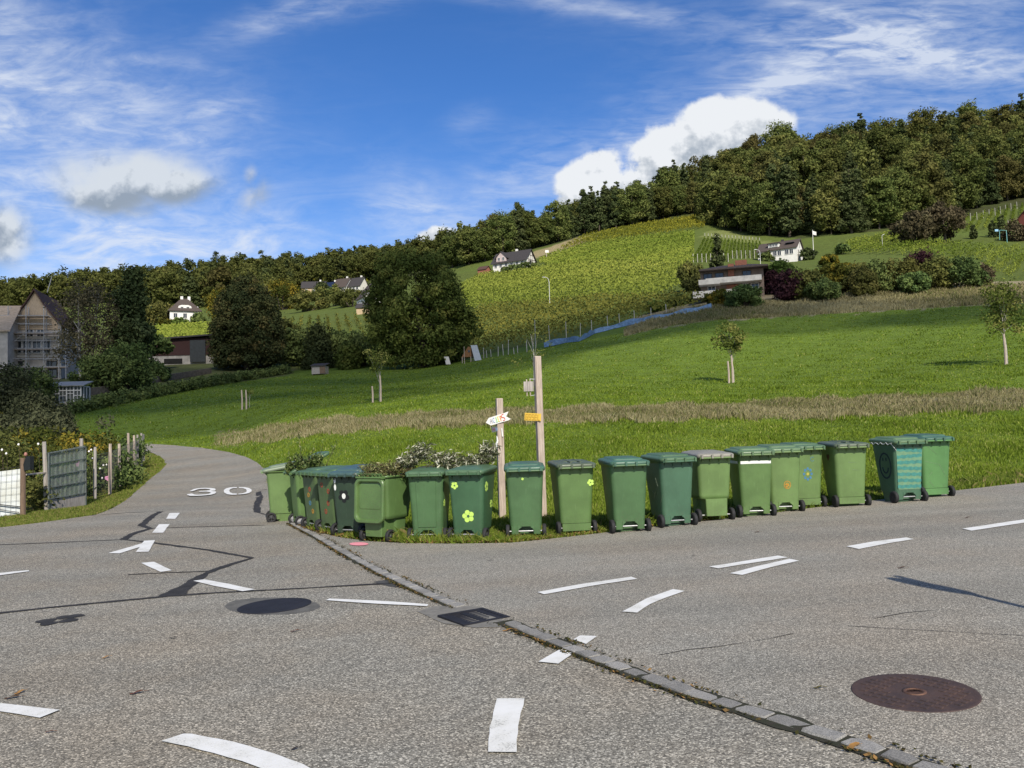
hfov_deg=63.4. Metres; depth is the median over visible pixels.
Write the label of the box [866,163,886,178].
wood tree
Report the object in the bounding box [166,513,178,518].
road marking
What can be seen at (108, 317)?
birch tree
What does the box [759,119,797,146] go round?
wood tree
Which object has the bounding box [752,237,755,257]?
vine row
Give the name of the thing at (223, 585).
road marking
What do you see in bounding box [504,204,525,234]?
wood tree
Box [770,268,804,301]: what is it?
hill shrub
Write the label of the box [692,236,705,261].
vine row
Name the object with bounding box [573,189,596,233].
wood tree
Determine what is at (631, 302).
vineyard
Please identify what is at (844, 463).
wheelie bin
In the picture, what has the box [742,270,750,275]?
window
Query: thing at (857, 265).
hill shrub
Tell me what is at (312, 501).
wheelie bin
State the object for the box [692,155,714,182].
wood tree
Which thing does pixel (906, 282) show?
hill shrub
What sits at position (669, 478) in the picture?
wheelie bin
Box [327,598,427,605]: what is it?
road marking
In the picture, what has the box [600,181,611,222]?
wood tree
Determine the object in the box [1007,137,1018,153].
wood tree
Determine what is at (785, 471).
wheelie bin
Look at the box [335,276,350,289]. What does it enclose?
house
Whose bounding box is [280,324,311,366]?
shrub
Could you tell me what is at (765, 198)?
wood tree
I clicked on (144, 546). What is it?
road marking
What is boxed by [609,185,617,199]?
wood tree
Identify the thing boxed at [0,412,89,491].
garden shrub
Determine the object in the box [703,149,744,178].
wood tree
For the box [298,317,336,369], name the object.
fir tree
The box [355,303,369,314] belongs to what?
garden shed
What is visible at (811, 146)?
wood tree
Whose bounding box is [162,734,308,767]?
road marking
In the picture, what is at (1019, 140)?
wood tree
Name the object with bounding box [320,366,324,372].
door
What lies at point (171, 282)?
wood
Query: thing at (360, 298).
white barn
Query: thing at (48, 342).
window
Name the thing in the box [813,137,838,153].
wood tree
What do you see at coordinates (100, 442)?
garden shrub
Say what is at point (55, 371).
window
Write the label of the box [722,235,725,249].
vine row
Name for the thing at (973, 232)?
cypress
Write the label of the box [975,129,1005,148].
wood tree
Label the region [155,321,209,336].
vineyard
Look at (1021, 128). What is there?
wood tree
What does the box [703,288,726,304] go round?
hill shrub
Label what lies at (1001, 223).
cypress
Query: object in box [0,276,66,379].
scaffolding
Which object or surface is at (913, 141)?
wood tree
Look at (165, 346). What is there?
vine tree
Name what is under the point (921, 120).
wood tree
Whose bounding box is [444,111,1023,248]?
wood beyond
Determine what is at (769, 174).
wood tree
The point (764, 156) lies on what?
wood tree
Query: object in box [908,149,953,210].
wood tree
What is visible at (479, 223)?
wood tree
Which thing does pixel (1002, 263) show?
vineyard
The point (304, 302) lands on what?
hill shrub
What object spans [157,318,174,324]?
hill shrub
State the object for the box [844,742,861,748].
fallen leaf
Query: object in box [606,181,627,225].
wood tree
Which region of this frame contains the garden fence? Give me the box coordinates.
[26,433,144,509]
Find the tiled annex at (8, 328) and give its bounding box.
[0,306,20,372]
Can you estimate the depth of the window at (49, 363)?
104.77 m
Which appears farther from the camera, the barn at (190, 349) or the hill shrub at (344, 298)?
the hill shrub at (344, 298)
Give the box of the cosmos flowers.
[1,443,107,497]
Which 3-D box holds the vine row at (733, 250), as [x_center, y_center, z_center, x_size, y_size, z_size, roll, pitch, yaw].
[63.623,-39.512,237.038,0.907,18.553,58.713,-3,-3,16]
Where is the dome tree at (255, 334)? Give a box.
[205,270,290,369]
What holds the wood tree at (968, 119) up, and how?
on the terrain at (824, 244)
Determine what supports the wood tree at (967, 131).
on the terrain at (824, 244)
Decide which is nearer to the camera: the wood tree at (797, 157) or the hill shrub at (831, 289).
the hill shrub at (831, 289)
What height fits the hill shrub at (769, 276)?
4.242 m
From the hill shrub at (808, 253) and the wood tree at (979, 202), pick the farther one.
the wood tree at (979, 202)
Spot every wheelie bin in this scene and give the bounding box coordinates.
[260,461,294,521]
[283,451,329,524]
[295,465,343,526]
[310,465,350,531]
[327,464,367,534]
[354,473,409,541]
[405,466,449,539]
[445,464,496,537]
[504,461,546,536]
[547,459,597,533]
[598,456,651,533]
[640,452,697,527]
[681,450,735,521]
[724,446,776,517]
[757,444,805,511]
[780,442,826,506]
[817,440,871,506]
[869,436,928,502]
[901,433,955,495]
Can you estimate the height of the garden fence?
2.104 m
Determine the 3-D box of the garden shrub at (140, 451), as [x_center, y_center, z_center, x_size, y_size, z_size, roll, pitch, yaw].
[-16.288,2.691,34.273,2.226,1.999,5.942,0,-4,-34]
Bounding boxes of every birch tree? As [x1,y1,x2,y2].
[43,276,109,375]
[54,281,122,360]
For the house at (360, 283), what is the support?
on the terrain at (824, 244)
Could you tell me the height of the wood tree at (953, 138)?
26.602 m
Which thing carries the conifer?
on the terrain at (824, 244)
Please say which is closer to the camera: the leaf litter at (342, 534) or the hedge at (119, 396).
the leaf litter at (342, 534)
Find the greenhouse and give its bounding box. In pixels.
[51,381,93,405]
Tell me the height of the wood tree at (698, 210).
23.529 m
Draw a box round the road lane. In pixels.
[0,444,893,767]
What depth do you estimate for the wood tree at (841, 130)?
456.45 m
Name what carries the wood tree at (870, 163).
on the terrain at (824, 244)
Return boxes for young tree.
[247,388,253,407]
[362,343,395,400]
[511,330,553,380]
[710,321,748,381]
[972,276,1023,363]
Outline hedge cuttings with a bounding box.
[354,459,416,477]
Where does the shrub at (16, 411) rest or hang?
on the terrain at (824, 244)
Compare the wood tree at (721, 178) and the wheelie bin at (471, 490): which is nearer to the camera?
the wheelie bin at (471, 490)
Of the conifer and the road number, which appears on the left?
the conifer
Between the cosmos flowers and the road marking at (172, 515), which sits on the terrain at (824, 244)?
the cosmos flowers
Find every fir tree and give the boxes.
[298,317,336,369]
[314,281,329,296]
[708,233,725,267]
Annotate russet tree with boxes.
[886,210,939,245]
[922,197,969,242]
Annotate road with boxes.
[311,483,1023,767]
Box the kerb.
[290,523,949,767]
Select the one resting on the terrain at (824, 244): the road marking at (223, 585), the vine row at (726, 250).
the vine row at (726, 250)
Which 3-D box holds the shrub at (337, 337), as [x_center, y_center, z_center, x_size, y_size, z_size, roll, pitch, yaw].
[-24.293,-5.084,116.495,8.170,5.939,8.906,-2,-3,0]
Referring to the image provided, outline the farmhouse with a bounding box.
[490,249,536,271]
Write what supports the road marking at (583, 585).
on the road
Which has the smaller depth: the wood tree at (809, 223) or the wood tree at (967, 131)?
the wood tree at (809, 223)
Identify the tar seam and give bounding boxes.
[0,489,392,613]
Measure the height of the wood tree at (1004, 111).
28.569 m
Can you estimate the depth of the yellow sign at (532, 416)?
13.81 m
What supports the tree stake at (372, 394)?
on the terrain at (824, 244)
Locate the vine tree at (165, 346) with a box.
[148,333,174,358]
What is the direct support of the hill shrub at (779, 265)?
on the terrain at (824, 244)
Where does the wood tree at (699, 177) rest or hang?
on the terrain at (824, 244)
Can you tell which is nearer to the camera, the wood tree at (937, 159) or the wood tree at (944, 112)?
the wood tree at (937, 159)
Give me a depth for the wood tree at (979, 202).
304.21 m
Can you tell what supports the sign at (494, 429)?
attached to the sign post at (501, 479)
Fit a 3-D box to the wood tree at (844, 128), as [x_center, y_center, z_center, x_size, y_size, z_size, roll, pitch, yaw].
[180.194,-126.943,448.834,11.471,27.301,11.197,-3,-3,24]
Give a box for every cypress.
[969,225,977,238]
[987,220,998,237]
[996,215,1005,235]
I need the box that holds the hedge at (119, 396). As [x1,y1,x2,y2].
[57,364,293,415]
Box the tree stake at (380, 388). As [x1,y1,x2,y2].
[379,375,381,401]
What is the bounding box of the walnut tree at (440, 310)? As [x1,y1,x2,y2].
[357,243,484,369]
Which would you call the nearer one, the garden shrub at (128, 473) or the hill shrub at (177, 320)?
the garden shrub at (128, 473)
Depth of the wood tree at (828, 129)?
466.41 m
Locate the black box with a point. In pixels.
(28, 464)
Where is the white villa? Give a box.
[167,296,201,319]
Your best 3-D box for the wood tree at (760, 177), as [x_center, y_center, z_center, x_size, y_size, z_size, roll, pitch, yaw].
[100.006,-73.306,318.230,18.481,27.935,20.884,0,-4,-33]
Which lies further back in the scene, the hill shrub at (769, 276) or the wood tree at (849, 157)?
the wood tree at (849, 157)
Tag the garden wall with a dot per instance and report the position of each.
(103, 389)
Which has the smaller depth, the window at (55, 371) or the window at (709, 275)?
the window at (55, 371)
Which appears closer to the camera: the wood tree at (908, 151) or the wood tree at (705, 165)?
the wood tree at (908, 151)
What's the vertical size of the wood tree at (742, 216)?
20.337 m
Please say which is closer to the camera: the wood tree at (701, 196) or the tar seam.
the tar seam
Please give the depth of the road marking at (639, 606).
7.23 m
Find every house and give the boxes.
[17,289,85,378]
[301,280,326,291]
[327,280,335,286]
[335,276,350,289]
[347,275,367,290]
[462,345,481,362]
[693,260,767,301]
[756,238,803,261]
[1017,211,1023,224]
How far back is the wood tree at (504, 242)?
320.54 m
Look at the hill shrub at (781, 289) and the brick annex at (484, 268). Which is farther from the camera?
the brick annex at (484, 268)
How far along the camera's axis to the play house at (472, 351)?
97.13 m
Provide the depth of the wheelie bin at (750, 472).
12.72 m
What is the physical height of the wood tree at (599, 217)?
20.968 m
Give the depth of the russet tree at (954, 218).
216.29 m
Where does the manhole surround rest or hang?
on the road lane
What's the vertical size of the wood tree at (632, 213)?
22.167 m
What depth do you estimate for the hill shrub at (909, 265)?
104.34 m
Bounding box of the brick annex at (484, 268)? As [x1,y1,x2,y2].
[477,266,490,272]
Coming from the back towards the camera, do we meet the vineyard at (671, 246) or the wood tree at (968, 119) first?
the wood tree at (968, 119)
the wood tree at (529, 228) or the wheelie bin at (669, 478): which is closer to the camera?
the wheelie bin at (669, 478)
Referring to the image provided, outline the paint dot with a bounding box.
[350,542,367,544]
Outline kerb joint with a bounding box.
[289,523,943,767]
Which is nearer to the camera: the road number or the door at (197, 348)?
the road number
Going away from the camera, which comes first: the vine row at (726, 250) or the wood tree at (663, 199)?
the vine row at (726, 250)
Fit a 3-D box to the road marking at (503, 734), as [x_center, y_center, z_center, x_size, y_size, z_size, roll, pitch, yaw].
[-0.033,1.813,4.436,0.165,0.005,0.810,-2,-3,3]
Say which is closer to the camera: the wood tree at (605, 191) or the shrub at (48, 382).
the shrub at (48, 382)
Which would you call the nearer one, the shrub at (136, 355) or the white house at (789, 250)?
the shrub at (136, 355)
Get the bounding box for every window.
[18,339,21,353]
[22,339,31,353]
[32,339,41,353]
[42,339,50,353]
[47,361,56,365]
[48,369,57,377]
[703,273,711,279]
[708,286,715,290]
[715,272,723,277]
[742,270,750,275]
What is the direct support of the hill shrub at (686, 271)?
on the terrain at (824, 244)
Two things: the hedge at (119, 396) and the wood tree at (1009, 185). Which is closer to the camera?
the hedge at (119, 396)
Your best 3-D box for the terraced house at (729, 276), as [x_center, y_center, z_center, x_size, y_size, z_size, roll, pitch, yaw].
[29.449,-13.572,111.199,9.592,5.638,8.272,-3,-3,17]
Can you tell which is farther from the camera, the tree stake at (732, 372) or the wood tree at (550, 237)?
the wood tree at (550, 237)
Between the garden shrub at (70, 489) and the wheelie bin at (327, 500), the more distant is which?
the garden shrub at (70, 489)
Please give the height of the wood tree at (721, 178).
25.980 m
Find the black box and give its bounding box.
[23,452,33,470]
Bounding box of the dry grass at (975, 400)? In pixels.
[213,282,1023,447]
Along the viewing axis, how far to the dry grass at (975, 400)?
32.01 m
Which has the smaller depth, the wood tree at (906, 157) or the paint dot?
the paint dot
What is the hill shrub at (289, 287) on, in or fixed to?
on the terrain at (824, 244)
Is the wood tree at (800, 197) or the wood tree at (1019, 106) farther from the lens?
the wood tree at (1019, 106)
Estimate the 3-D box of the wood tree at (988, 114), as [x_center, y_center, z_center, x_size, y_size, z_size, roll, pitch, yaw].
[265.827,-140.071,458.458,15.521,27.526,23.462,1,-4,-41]
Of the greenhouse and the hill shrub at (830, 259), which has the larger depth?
the hill shrub at (830, 259)
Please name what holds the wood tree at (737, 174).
on the terrain at (824, 244)
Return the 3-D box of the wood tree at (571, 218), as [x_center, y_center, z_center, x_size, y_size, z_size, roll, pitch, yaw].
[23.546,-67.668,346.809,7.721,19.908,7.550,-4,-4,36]
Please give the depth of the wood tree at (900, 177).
274.47 m
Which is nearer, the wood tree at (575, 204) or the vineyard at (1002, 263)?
the vineyard at (1002, 263)
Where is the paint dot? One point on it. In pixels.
(358, 543)
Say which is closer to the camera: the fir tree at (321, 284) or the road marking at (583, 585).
the road marking at (583, 585)
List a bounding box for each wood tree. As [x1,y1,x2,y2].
[439,233,457,267]
[451,231,473,263]
[456,225,479,264]
[466,225,501,260]
[472,219,484,247]
[479,213,499,254]
[483,209,517,254]
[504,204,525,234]
[510,202,530,250]
[518,210,545,248]
[531,217,557,245]
[539,200,573,242]
[554,201,576,217]
[566,199,579,237]
[571,198,583,230]
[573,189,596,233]
[587,186,597,229]
[593,190,608,230]
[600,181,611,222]
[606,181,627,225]
[607,189,623,227]
[609,180,651,223]
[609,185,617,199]
[624,186,644,220]
[627,179,646,189]
[642,185,657,221]
[645,166,680,196]
[652,186,675,218]
[668,185,687,215]
[669,159,679,185]
[678,181,700,212]
[679,163,690,186]
[690,171,716,214]
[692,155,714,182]
[695,167,711,182]
[695,169,725,218]
[695,169,734,226]
[699,154,712,182]
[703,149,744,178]
[712,172,748,228]
[717,155,743,165]
[717,175,758,231]
[729,146,747,160]
[732,187,775,233]
[741,156,754,175]
[742,133,764,151]
[744,178,784,235]
[745,161,760,178]
[748,155,798,190]
[751,148,779,181]
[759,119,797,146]
[764,163,779,220]
[765,134,789,148]
[772,150,780,160]
[772,156,804,235]
[777,143,822,190]
[782,138,800,146]
[782,142,808,157]
[790,186,816,221]
[793,138,811,152]
[798,182,820,234]
[806,131,840,153]
[807,173,818,193]
[808,170,836,197]
[808,180,847,233]
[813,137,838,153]
[817,146,845,174]
[819,124,836,136]
[825,171,852,209]
[829,120,854,138]
[835,162,869,233]
[836,125,846,137]
[837,132,870,153]
[839,129,867,147]
[839,140,865,164]
[841,150,856,173]
[852,113,867,128]
[852,168,872,228]
[853,121,865,139]
[856,170,876,209]
[861,116,909,159]
[862,123,907,168]
[862,175,903,228]
[863,154,873,170]
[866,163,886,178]
[870,145,881,167]
[873,164,923,225]
[883,135,915,165]
[884,154,898,168]
[891,158,936,223]
[893,148,914,169]
[893,152,916,169]
[895,119,910,139]
[904,106,947,139]
[908,138,923,153]
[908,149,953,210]
[916,131,966,194]
[916,151,943,168]
[923,126,932,147]
[933,124,964,143]
[937,168,958,209]
[938,142,990,207]
[940,110,949,128]
[941,159,962,209]
[946,98,986,127]
[947,115,954,125]
[948,127,959,145]
[958,110,980,133]
[959,140,977,151]
[959,146,990,174]
[964,124,977,134]
[966,126,991,136]
[969,131,984,148]
[971,165,984,207]
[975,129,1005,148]
[976,134,1012,165]
[981,107,998,119]
[981,158,1002,203]
[985,100,1023,129]
[986,158,1013,180]
[991,153,1023,200]
[994,121,1017,136]
[1003,128,1022,150]
[1007,131,1023,153]
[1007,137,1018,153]
[1008,146,1023,180]
[1013,93,1023,118]
[1015,157,1023,197]
[1016,124,1023,132]
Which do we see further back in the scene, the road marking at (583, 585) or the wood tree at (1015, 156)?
the wood tree at (1015, 156)
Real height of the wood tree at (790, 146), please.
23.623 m
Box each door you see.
[190,340,205,361]
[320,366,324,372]
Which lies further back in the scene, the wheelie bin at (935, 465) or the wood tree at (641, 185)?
the wood tree at (641, 185)
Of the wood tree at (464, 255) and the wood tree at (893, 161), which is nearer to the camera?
the wood tree at (464, 255)
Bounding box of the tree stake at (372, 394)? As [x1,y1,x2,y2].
[371,386,373,402]
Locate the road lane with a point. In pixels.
(328, 682)
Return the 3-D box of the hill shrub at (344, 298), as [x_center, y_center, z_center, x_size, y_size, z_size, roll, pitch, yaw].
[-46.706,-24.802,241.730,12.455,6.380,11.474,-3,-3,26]
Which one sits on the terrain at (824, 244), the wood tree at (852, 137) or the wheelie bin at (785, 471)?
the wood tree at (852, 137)
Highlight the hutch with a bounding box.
[310,363,329,374]
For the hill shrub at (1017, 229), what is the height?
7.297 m
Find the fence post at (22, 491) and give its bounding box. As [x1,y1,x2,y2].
[20,458,25,514]
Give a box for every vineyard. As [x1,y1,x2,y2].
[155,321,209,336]
[283,312,455,333]
[461,258,692,309]
[470,290,707,351]
[538,229,694,265]
[561,214,706,248]
[834,230,1023,262]
[947,252,1023,278]
[950,202,1023,231]
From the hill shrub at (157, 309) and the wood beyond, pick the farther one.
the wood beyond
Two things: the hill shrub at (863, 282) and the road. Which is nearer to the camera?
the road
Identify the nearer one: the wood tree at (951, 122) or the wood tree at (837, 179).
the wood tree at (837, 179)
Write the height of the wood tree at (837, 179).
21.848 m
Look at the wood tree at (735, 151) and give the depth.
391.11 m
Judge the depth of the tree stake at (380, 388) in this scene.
53.03 m
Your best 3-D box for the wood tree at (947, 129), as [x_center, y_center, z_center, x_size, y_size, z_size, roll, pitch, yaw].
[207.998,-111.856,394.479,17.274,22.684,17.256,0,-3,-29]
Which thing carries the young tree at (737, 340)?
on the terrain at (824, 244)
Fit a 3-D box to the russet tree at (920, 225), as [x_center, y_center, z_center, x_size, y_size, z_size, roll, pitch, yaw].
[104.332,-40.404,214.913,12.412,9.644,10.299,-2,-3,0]
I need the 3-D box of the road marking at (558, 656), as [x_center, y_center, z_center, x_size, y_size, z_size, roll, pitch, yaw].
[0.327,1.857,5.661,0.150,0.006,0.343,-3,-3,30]
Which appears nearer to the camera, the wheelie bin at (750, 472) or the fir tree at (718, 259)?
the wheelie bin at (750, 472)
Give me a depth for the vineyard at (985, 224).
268.87 m
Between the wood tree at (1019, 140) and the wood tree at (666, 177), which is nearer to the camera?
the wood tree at (1019, 140)
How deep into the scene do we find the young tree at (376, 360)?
53.40 m
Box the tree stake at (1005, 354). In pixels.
[1002,334,1006,364]
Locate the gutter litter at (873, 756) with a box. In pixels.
[284,523,971,767]
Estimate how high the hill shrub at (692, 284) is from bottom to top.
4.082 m
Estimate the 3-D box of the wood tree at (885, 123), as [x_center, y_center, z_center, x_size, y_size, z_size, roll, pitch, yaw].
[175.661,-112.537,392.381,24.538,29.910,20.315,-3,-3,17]
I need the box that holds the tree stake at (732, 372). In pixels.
[730,355,733,382]
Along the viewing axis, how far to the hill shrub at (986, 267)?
104.61 m
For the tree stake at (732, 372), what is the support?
on the terrain at (824, 244)
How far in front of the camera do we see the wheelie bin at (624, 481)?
11.76 m
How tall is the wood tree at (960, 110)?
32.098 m
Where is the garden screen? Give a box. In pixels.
[0,467,19,516]
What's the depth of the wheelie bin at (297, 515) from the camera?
15.14 m
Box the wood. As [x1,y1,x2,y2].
[0,224,455,307]
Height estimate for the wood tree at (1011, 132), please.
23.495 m
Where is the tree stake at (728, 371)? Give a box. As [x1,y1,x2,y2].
[727,361,729,382]
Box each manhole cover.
[237,598,311,613]
[851,674,981,712]
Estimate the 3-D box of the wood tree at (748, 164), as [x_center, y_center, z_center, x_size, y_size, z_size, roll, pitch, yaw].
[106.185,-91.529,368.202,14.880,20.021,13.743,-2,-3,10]
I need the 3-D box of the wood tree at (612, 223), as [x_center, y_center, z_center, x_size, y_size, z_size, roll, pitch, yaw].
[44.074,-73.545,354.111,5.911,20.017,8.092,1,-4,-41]
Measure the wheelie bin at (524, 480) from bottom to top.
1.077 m
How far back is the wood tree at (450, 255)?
335.81 m
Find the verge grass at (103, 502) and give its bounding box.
[0,453,1023,543]
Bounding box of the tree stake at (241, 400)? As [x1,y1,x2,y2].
[241,390,242,409]
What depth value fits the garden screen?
18.71 m
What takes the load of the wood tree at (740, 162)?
on the terrain at (824, 244)
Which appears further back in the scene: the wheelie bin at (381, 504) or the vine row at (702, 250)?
the vine row at (702, 250)
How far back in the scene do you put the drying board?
97.91 m
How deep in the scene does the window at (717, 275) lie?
110.10 m
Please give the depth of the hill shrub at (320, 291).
258.18 m
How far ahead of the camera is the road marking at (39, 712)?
5.11 m
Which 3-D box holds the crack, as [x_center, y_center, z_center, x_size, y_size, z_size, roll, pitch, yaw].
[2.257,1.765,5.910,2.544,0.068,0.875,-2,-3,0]
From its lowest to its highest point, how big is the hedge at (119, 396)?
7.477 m
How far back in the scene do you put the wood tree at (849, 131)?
372.50 m
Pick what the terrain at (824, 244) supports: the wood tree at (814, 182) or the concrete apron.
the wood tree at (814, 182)
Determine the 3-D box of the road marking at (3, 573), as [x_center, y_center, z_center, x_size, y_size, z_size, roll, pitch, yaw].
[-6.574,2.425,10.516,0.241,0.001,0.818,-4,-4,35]
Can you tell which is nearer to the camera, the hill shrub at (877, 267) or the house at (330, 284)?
the hill shrub at (877, 267)
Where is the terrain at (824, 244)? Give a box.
[26,194,1023,543]
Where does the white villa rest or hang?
on the terrain at (824, 244)
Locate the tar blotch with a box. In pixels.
[35,614,84,625]
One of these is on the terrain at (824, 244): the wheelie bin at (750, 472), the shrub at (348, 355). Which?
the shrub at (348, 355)
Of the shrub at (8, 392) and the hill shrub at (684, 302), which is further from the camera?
the hill shrub at (684, 302)
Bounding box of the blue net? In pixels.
[544,303,711,346]
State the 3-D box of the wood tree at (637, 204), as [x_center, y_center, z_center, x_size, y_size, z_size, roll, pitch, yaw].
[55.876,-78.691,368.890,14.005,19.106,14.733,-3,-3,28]
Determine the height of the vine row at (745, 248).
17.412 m
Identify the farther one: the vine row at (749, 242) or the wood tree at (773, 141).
the wood tree at (773, 141)
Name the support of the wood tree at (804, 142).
on the terrain at (824, 244)
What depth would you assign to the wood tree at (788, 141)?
383.62 m
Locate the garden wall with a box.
[90,368,211,394]
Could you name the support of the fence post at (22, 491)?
on the terrain at (824, 244)
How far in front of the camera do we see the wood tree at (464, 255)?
322.77 m
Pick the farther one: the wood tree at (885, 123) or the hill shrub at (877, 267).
the wood tree at (885, 123)
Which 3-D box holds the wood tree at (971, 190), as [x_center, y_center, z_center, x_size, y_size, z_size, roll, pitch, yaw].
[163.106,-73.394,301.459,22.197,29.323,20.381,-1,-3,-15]
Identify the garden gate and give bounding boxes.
[48,447,86,508]
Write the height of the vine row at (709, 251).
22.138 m
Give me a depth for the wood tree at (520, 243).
324.70 m
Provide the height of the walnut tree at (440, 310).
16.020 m
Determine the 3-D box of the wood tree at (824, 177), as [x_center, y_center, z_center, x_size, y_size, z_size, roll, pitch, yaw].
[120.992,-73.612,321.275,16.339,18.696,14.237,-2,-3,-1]
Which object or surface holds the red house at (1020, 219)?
on the terrain at (824, 244)
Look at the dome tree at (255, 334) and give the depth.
110.60 m
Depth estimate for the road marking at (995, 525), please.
10.41 m
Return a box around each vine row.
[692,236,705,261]
[697,235,708,261]
[701,234,711,260]
[706,240,713,261]
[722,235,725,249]
[723,235,729,255]
[727,238,732,261]
[732,236,736,258]
[736,238,739,257]
[740,236,743,258]
[745,239,746,257]
[748,239,750,256]
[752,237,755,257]
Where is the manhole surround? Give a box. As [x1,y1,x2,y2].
[225,597,319,614]
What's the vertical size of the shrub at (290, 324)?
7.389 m
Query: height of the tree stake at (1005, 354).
1.808 m
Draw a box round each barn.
[153,334,211,364]
[355,284,370,303]
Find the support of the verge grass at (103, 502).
on the terrain at (824, 244)
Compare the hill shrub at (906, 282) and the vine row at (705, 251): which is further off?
the vine row at (705, 251)
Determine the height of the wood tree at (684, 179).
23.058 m
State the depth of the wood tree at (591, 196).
360.72 m
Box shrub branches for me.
[285,432,337,477]
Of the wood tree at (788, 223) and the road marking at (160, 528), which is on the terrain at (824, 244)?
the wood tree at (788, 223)
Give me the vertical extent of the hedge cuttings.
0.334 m
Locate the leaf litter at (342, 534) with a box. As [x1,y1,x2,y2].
[298,517,714,543]
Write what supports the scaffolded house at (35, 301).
on the terrain at (824, 244)
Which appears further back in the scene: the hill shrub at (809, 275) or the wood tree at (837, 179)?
the wood tree at (837, 179)
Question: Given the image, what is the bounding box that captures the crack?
[660,610,1023,654]
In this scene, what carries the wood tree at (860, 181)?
on the terrain at (824, 244)
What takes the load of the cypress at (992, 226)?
on the terrain at (824, 244)
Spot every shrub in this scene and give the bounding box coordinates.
[0,359,47,422]
[0,365,61,402]
[0,389,78,430]
[0,403,114,441]
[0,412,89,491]
[0,426,52,485]
[5,436,104,497]
[26,477,65,509]
[42,408,80,437]
[42,428,122,473]
[66,441,148,491]
[67,350,137,391]
[91,425,152,468]
[104,339,159,388]
[145,300,172,325]
[148,361,172,380]
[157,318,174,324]
[171,317,190,325]
[189,312,207,322]
[202,287,226,322]
[252,269,289,308]
[264,277,302,309]
[279,315,299,359]
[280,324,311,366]
[282,289,330,311]
[308,283,358,306]
[326,327,364,360]
[328,288,363,307]
[333,341,365,369]
[342,331,382,365]
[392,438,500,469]
[500,264,525,272]
[517,261,536,267]
[643,300,672,311]
[664,293,693,305]
[676,259,703,289]
[683,273,700,296]
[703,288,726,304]
[721,283,765,306]
[757,249,775,261]
[763,269,779,294]
[767,258,801,273]
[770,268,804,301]
[784,267,822,298]
[799,247,818,259]
[802,274,843,300]
[812,263,853,293]
[817,253,839,266]
[834,242,851,254]
[836,259,875,293]
[847,265,881,295]
[866,255,899,291]
[879,256,926,290]
[895,270,931,293]
[903,246,938,268]
[917,251,965,288]
[943,253,991,286]
[970,262,996,285]
[1000,218,1023,240]
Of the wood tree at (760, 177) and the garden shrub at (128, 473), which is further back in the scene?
the wood tree at (760, 177)
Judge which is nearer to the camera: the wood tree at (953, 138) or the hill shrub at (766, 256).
the hill shrub at (766, 256)
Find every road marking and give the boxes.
[0,570,28,574]
[0,703,58,717]
[110,540,154,552]
[143,562,169,571]
[152,524,168,532]
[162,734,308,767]
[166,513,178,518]
[195,579,252,590]
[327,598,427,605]
[488,698,523,751]
[539,577,635,593]
[539,649,570,662]
[574,635,595,643]
[623,589,682,611]
[709,556,785,567]
[732,559,798,574]
[848,537,910,548]
[963,519,1023,530]
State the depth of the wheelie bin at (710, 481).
12.51 m
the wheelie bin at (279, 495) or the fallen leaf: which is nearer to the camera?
the fallen leaf
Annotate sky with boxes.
[0,0,1023,281]
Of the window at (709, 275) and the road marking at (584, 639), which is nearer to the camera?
the road marking at (584, 639)
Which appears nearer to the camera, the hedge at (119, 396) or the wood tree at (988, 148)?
the hedge at (119, 396)
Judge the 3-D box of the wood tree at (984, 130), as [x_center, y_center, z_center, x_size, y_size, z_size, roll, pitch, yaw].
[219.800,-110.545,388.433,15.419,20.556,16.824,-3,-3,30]
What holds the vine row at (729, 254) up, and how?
on the terrain at (824, 244)
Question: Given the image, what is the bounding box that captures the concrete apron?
[417,606,503,627]
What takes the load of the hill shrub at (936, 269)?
on the terrain at (824, 244)
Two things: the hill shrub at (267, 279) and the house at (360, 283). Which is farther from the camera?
the house at (360, 283)
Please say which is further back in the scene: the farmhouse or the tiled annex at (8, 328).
the farmhouse
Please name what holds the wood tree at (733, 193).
on the terrain at (824, 244)
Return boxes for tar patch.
[375,580,428,598]
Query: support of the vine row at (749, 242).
on the terrain at (824, 244)
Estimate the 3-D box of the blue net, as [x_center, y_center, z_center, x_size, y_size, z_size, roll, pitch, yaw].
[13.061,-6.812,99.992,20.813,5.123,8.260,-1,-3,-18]
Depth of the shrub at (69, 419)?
51.79 m
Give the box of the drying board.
[444,357,450,363]
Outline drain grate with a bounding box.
[437,607,509,626]
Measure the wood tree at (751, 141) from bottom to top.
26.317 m
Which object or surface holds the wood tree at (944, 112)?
on the terrain at (824, 244)
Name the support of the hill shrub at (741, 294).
on the terrain at (824, 244)
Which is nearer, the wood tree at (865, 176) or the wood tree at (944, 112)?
the wood tree at (865, 176)
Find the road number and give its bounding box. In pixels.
[187,487,251,495]
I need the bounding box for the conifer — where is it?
[106,263,160,369]
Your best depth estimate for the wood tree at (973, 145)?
349.45 m
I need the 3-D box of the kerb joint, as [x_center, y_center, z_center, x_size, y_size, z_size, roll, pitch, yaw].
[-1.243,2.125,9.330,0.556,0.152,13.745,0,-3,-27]
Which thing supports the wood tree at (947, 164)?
on the terrain at (824, 244)
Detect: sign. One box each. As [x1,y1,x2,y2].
[486,411,509,424]
[491,426,502,436]
[523,379,533,395]
[524,413,540,420]
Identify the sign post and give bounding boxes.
[495,398,505,518]
[533,356,546,516]
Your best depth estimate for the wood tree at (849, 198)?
268.05 m
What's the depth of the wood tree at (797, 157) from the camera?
333.66 m

